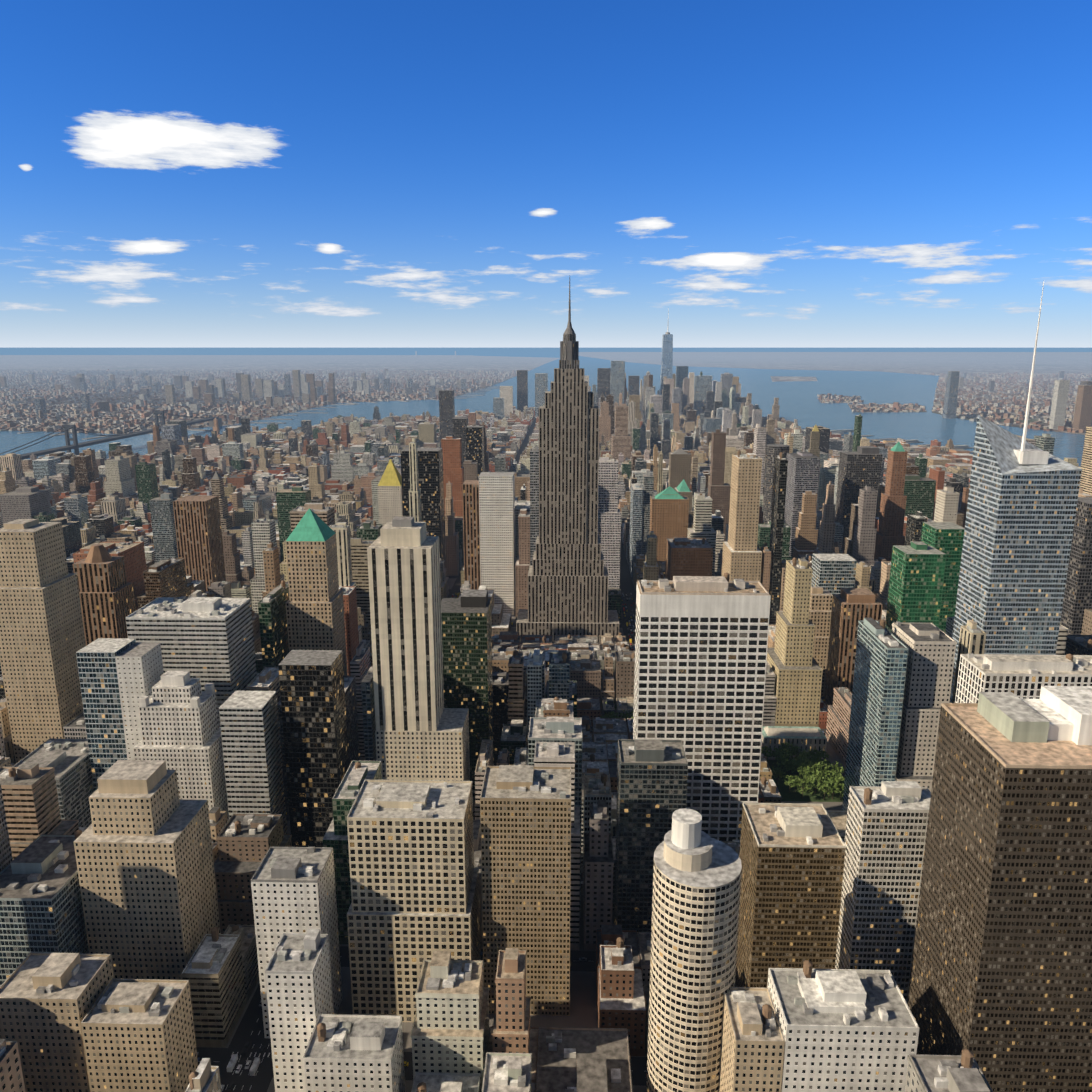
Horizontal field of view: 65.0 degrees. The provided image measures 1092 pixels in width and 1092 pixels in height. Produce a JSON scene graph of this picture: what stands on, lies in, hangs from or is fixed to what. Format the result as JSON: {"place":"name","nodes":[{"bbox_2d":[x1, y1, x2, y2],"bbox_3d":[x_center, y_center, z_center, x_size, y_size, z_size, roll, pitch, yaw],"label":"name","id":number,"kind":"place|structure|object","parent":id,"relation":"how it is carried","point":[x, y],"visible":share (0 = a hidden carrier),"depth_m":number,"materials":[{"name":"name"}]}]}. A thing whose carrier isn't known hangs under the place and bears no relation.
{"place":"outdoors","nodes":[
{"label":"outdoors","id":0,"kind":"place"},
{"bbox_2d":[0,355,559,432],"bbox_3d":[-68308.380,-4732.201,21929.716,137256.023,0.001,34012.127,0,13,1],"label":"brooklyn ground","id":1,"kind":"structure","parent":0,"point":[165,363],"depth_m":18689.75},
{"bbox_2d":[0,351,1091,452],"bbox_3d":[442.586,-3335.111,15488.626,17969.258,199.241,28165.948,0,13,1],"label":"distant buildings","id":2,"kind":"structure","parent":1,"relation":"on","point":[306,390],"depth_m":5947.39,"materials":[{"name":"grey concrete"}]},
{"bbox_2d":[196,416,845,1091],"bbox_3d":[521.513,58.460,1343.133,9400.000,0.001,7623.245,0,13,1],"label":"street","id":3,"kind":"structure","parent":0,"point":[250,1026],"depth_m":461.68,"materials":[{"name":"grey asphalt"}]},
{"bbox_2d":[0,411,221,459],"bbox_3d":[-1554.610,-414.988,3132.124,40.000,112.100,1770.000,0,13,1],"label":"bridge","id":4,"kind":"structure","parent":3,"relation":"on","point":[75,446],"depth_m":2914.10,"materials":[{"name":"grey metal"}]},
{"bbox_2d":[200,629,634,1089],"bbox_3d":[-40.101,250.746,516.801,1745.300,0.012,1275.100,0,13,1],"label":"road markings","id":5,"kind":"object","parent":3,"relation":"on","point":[268,1045],"depth_m":448.64,"materials":[{"name":"white"}]},
{"bbox_2d":[197,593,824,1091],"bbox_3d":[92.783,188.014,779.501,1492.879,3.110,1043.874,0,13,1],"label":"street vehicles","id":6,"kind":"object","parent":3,"relation":"on","point":[243,1055],"visible":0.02,"depth_m":446.51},
{"bbox_2d":[0,277,1091,1091],"bbox_3d":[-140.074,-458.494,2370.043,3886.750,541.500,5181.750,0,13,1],"label":"city buildings","id":7,"kind":"structure","parent":3,"relation":"on","point":[222,653],"depth_m":570.40,"materials":[{"name":"grey concrete"}]},
{"bbox_2d":[761,726,826,758],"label":"library building","id":8,"kind":"structure","parent":3,"relation":"on","point":[804,737],"depth_m":770.40,"materials":[{"name":"beige stone"}]},
{"bbox_2d":[0,348,1091,466],"bbox_3d":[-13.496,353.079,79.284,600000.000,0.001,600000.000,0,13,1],"label":"sea water","id":9,"kind":"structure","parent":0,"point":[801,404],"depth_m":6633.56,"materials":[{"name":"blue liquid"}]},
{"bbox_2d":[0,0,1091,347],"label":"sky","id":10,"kind":"structure","parent":0,"point":[174,173],"materials":[{"name":"blue"}]},
{"bbox_2d":[205,417,928,1091],"bbox_3d":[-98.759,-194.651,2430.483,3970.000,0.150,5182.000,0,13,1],"label":"pavement","id":11,"kind":"structure","parent":0,"point":[583,999],"depth_m":486.18,"materials":[{"name":"grey concrete"}]},
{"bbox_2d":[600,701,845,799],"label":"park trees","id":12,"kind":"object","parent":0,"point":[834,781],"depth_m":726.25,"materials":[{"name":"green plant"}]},
{"bbox_2d":[770,376,816,381],"bbox_3d":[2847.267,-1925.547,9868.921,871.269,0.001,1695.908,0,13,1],"label":"island","id":13,"kind":"structure","parent":0,"point":[780,378],"depth_m":9934.49,"materials":[{"name":"grey"}]},
{"bbox_2d":[767,760,843,801],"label":"park lawn","id":14,"kind":"structure","parent":0,"point":[786,794],"depth_m":712.87,"materials":[{"name":"green plant"}]},
{"bbox_2d":[579,352,1091,434],"bbox_3d":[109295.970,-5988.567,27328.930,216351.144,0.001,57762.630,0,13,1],"label":"distant land","id":15,"kind":"structure","parent":0,"point":[921,363],"depth_m":21178.39,"materials":[{"name":"grey"}]},
{"bbox_2d":[821,396,861,402],"bbox_3d":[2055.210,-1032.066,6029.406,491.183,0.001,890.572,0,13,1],"label":"island ground","id":16,"kind":"structure","parent":0,"point":[859,399],"depth_m":5888.63,"materials":[{"name":"grey"}]},
{"bbox_2d":[848,404,926,412],"bbox_3d":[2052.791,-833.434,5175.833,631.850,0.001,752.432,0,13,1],"label":"island ground","id":17,"kind":"structure","parent":0,"point":[915,408],"depth_m":5213.11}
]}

